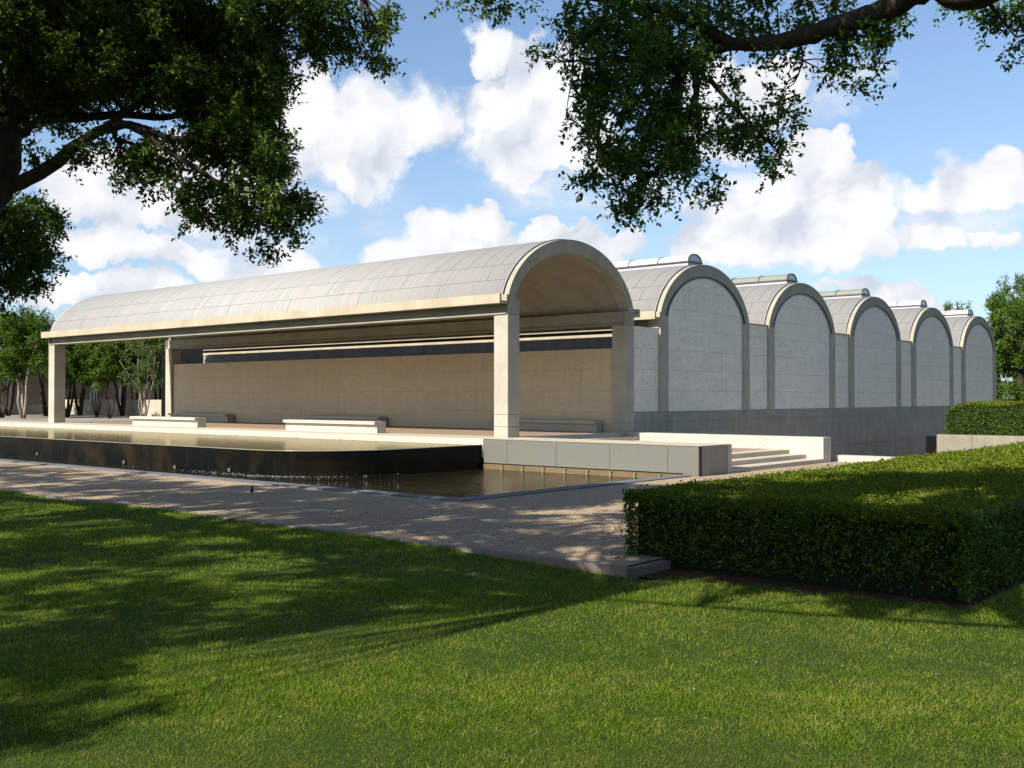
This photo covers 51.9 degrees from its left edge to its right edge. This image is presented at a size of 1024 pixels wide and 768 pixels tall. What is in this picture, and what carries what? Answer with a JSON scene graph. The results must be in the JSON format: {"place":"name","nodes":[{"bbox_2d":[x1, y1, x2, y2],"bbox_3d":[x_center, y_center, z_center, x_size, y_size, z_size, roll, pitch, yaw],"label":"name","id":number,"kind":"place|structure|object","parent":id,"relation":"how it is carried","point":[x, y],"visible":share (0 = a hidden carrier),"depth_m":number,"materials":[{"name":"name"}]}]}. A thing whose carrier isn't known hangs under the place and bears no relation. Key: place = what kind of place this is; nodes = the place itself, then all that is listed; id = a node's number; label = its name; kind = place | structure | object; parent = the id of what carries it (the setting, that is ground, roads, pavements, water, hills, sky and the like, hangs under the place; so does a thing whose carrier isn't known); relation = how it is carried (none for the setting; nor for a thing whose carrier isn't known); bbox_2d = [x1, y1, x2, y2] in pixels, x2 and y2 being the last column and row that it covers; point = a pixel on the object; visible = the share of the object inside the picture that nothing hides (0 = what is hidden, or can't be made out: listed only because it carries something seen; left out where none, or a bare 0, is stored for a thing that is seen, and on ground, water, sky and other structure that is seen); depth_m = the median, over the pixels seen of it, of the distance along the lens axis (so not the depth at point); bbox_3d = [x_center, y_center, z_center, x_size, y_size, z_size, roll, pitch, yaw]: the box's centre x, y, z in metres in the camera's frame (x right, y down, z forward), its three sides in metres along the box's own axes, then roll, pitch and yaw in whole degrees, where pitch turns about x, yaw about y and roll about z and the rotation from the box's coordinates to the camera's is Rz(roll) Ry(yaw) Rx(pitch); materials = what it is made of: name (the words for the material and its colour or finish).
{"place":"outdoors","nodes":[
{"label":"outdoors","id":0,"kind":"place"},
{"bbox_2d":[0,414,132,421],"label":"courtyard","id":1,"kind":"structure","parent":0,"point":[75,418],"depth_m":66.08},
{"bbox_2d":[0,319,15,417],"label":"grove tree","id":2,"kind":"object","parent":1,"relation":"on","point":[4,402],"visible":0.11,"depth_m":67.88,"materials":[{"name":"green plant"}]},
{"bbox_2d":[0,311,20,415],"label":"grove tree","id":3,"kind":"object","parent":1,"relation":"on","point":[8,411],"depth_m":74.81,"materials":[{"name":"green plant"}]},
{"bbox_2d":[0,306,49,418],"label":"grove tree","id":4,"kind":"object","parent":1,"relation":"on","point":[26,347],"visible":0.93,"depth_m":65.41,"materials":[{"name":"green plant"}]},
{"bbox_2d":[16,304,55,415],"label":"grove tree","id":5,"kind":"object","parent":1,"relation":"on","point":[42,395],"visible":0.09,"depth_m":73.81,"materials":[{"name":"green plant"}]},
{"bbox_2d":[42,331,91,416],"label":"grove tree","id":6,"kind":"object","parent":1,"relation":"on","point":[73,371],"visible":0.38,"depth_m":71.50,"materials":[{"name":"green plant"}]},
{"bbox_2d":[65,361,85,415],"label":"grove tree","id":7,"kind":"object","parent":1,"relation":"on","point":[79,408],"visible":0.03,"depth_m":75.92,"materials":[{"name":"green plant"}]},
{"bbox_2d":[71,341,126,416],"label":"grove tree","id":8,"kind":"object","parent":1,"relation":"on","point":[83,378],"visible":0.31,"depth_m":71.29,"materials":[{"name":"green plant"}]},
{"bbox_2d":[86,342,131,418],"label":"grove tree","id":9,"kind":"object","parent":1,"relation":"on","point":[106,358],"visible":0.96,"depth_m":65.30,"materials":[{"name":"green plant"}]},
{"bbox_2d":[109,340,151,415],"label":"grove tree","id":10,"kind":"object","parent":1,"relation":"on","point":[134,360],"visible":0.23,"depth_m":73.70,"materials":[{"name":"green plant"}]},
{"bbox_2d":[110,342,150,399],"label":"grove tree","id":11,"kind":"object","parent":1,"relation":"on","point":[137,394],"visible":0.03,"depth_m":76.66,"materials":[{"name":"green plant"}]},
{"bbox_2d":[117,339,165,415],"bbox_3d":[-21.754,-0.524,61.914,3.097,5.289,3.192,-1,-1,40],"label":"pale tree","id":12,"kind":"object","parent":1,"relation":"on","point":[148,360],"visible":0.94,"depth_m":61.88,"materials":[{"name":"green plant"}]},
{"bbox_2d":[143,338,168,399],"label":"grove tree","id":13,"kind":"object","parent":1,"relation":"on","point":[154,341],"visible":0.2,"depth_m":75.32,"materials":[{"name":"green plant"}]},
{"bbox_2d":[0,325,158,414],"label":"wing","id":14,"kind":"structure","parent":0,"point":[34,406],"depth_m":81.84,"materials":[{"name":"beige concrete"}]},
{"bbox_2d":[65,399,160,415],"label":"courtyard wall","id":15,"kind":"structure","parent":0,"point":[132,408],"depth_m":74.99,"materials":[{"name":"stone"}]},
{"bbox_2d":[0,426,469,450],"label":"water","id":16,"kind":"structure","parent":0,"point":[246,442],"depth_m":37.20,"materials":[{"name":"liquid"}]},
{"bbox_2d":[0,420,624,457],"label":"porch edge","id":17,"kind":"object","parent":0,"point":[589,435],"visible":0.29,"depth_m":39.66,"materials":[{"name":"concrete"}]},
{"bbox_2d":[130,416,205,426],"bbox_3d":[-15.811,1.718,48.215,5.404,0.430,0.572,-1,-1,40],"label":"stone bench","id":18,"kind":"object","parent":17,"relation":"on","point":[170,421],"visible":0.93,"depth_m":47.70,"materials":[{"name":"stone"}]},
{"bbox_2d":[283,419,385,432],"bbox_3d":[-6.934,1.624,40.657,5.404,0.430,0.572,-1,-1,40],"label":"stone bench","id":19,"kind":"object","parent":17,"relation":"on","point":[339,426],"visible":1,"depth_m":40.24,"materials":[{"name":"stone"}]},
{"bbox_2d":[0,455,640,497],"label":"water","id":20,"kind":"structure","parent":0,"point":[466,483],"depth_m":28.82,"materials":[{"name":"brown liquid"}]},
{"bbox_2d":[134,466,395,480],"bbox_3d":[-9.863,2.643,32.136,12.874,0.061,3.542,0,-1,27],"label":"foam","id":21,"kind":"object","parent":20,"relation":"on","point":[261,476],"visible":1,"depth_m":29.96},
{"bbox_2d":[68,421,625,435],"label":"porch floor","id":22,"kind":"structure","parent":0,"point":[452,431],"depth_m":43.47,"materials":[{"name":"beige stone"}]},
{"bbox_2d":[168,413,233,421],"bbox_3d":[-17.066,1.837,57.676,5.504,0.430,0.572,-1,-1,40],"label":"stone bench","id":23,"kind":"object","parent":22,"relation":"on","point":[219,417],"visible":0.75,"depth_m":56.71,"materials":[{"name":"stone"}]},
{"bbox_2d":[303,415,386,425],"bbox_3d":[-7.968,1.740,49.929,5.404,0.430,0.572,-1,-1,40],"label":"stone bench","id":24,"kind":"object","parent":22,"relation":"on","point":[348,418],"visible":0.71,"depth_m":49.40,"materials":[{"name":"stone"}]},
{"bbox_2d":[486,419,602,431],"bbox_3d":[1.206,1.642,42.118,5.504,0.430,0.572,-1,-1,40],"label":"stone bench","id":25,"kind":"object","parent":22,"relation":"on","point":[565,425],"visible":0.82,"depth_m":41.36,"materials":[{"name":"stone"}]},
{"bbox_2d":[0,461,856,565],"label":"gravel path","id":26,"kind":"structure","parent":0,"point":[546,534],"depth_m":20.62,"materials":[{"name":"beige gravel"}]},
{"bbox_2d":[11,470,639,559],"bbox_3d":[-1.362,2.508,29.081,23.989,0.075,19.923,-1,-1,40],"label":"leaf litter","id":27,"kind":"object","parent":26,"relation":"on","point":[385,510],"visible":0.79,"depth_m":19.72,"materials":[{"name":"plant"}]},
{"bbox_2d":[577,436,822,472],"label":"entrance steps","id":28,"kind":"structure","parent":26,"relation":"on","point":[748,459],"depth_m":33.51,"materials":[{"name":"concrete"}]},
{"bbox_2d":[626,432,830,462],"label":"travertine wall","id":29,"kind":"structure","parent":26,"relation":"on","point":[815,447],"depth_m":36.17,"materials":[{"name":"beige stone"}]},
{"bbox_2d":[0,488,1023,767],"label":"lawn","id":30,"kind":"structure","parent":0,"point":[346,760],"depth_m":8.95,"materials":[{"name":"green plant"}]},
{"bbox_2d":[0,0,406,330],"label":"live oak","id":31,"kind":"object","parent":30,"relation":"on","point":[213,75],"visible":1,"depth_m":16.58,"materials":[{"name":"green plant"}]},
{"bbox_2d":[0,543,1014,743],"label":"fallen leaves","id":32,"kind":"object","parent":30,"relation":"on","point":[412,629],"visible":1,"depth_m":9.05,"materials":[{"name":"plant"}]},
{"bbox_2d":[424,0,1023,233],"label":"live oak","id":33,"kind":"object","parent":30,"relation":"on","point":[652,51],"visible":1,"depth_m":11.53,"materials":[{"name":"green plant"}]},
{"bbox_2d":[0,0,1023,397],"label":"sky","id":34,"kind":"structure","parent":0,"point":[917,194],"materials":[{"name":"blue"}]},
{"bbox_2d":[482,458,641,566],"bbox_3d":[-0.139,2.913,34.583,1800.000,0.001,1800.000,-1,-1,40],"label":"ground","id":35,"kind":"structure","parent":0,"point":[482,468],"depth_m":36.62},
{"bbox_2d":[0,436,481,477],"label":"pool weir","id":36,"kind":"object","parent":35,"relation":"on","point":[336,463],"visible":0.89,"depth_m":32.02,"materials":[{"name":"black stone"}]},
{"bbox_2d":[0,422,482,457],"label":"pool kerb","id":37,"kind":"structure","parent":36,"relation":"on","point":[352,437],"depth_m":40.79,"materials":[{"name":"stone"}]},
{"bbox_2d":[0,488,670,580],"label":"lawn kerb","id":38,"kind":"structure","parent":35,"relation":"on","point":[635,571],"depth_m":14.25,"materials":[{"name":"grey concrete"}]},
{"bbox_2d":[0,459,691,501],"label":"pool coping","id":39,"kind":"object","parent":35,"relation":"on","point":[481,497],"visible":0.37,"depth_m":25.61,"materials":[{"name":"grey concrete"}]},
{"bbox_2d":[41,239,995,456],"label":"museum building","id":40,"kind":"structure","parent":35,"relation":"on","point":[506,338],"depth_m":47.05,"materials":[{"name":"concrete"}]},
{"bbox_2d":[483,437,731,477],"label":"granite wall","id":41,"kind":"structure","parent":35,"relation":"on","point":[634,459],"depth_m":30.62,"materials":[{"name":"stone"}]},
{"bbox_2d":[831,454,896,461],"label":"parapet kerb","id":42,"kind":"structure","parent":35,"relation":"on","point":[847,458],"depth_m":34.97,"materials":[{"name":"concrete"}]},
{"bbox_2d":[638,567,1023,616],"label":"planting bed","id":43,"kind":"object","parent":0,"point":[700,575],"depth_m":12.71,"materials":[{"name":"soil"}]},
{"bbox_2d":[611,440,1023,602],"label":"clipped hedge","id":44,"kind":"object","parent":43,"relation":"on","point":[947,526],"visible":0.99,"depth_m":13.14,"materials":[{"name":"green plant"}]},
{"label":"slope","id":45,"kind":"structure","parent":0,"visible":0},
{"bbox_2d":[941,299,970,310],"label":"elm tree","id":46,"kind":"object","parent":45,"relation":"on","point":[948,307],"visible":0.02,"depth_m":103.74,"materials":[{"name":"green plant"}]},
{"bbox_2d":[982,272,1023,400],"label":"elm tree","id":47,"kind":"object","parent":45,"relation":"on","point":[1004,342],"visible":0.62,"depth_m":89.69,"materials":[{"name":"green plant"}]},
{"bbox_2d":[993,333,1023,398],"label":"elm tree","id":48,"kind":"object","parent":45,"relation":"on","point":[998,382],"visible":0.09,"depth_m":98.53,"materials":[{"name":"green plant"}]},
{"bbox_2d":[996,280,1023,400],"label":"elm tree","id":49,"kind":"object","parent":45,"relation":"on","point":[1017,315],"visible":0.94,"depth_m":84.08,"materials":[{"name":"green plant"}]},
{"bbox_2d":[1003,334,1023,395],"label":"elm tree","id":50,"kind":"object","parent":45,"relation":"on","point":[1007,372],"visible":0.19,"depth_m":98.91,"materials":[{"name":"green plant"}]},
{"label":"sunken yard","id":51,"kind":"structure","parent":0,"visible":0},
{"bbox_2d":[937,434,1023,452],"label":"planter wall","id":52,"kind":"structure","parent":51,"relation":"on","point":[950,442],"depth_m":48.94,"materials":[{"name":"concrete"}]},
{"bbox_2d":[926,436,936,453],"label":"service gate","id":53,"kind":"structure","parent":52,"relation":"attached to","point":[931,444],"depth_m":50.21,"materials":[{"name":"grey metal"}]},
{"bbox_2d":[944,400,1023,435],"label":"rounded hedge","id":54,"kind":"object","parent":52,"relation":"on","point":[1003,418],"visible":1,"depth_m":49.01,"materials":[{"name":"green plant"}]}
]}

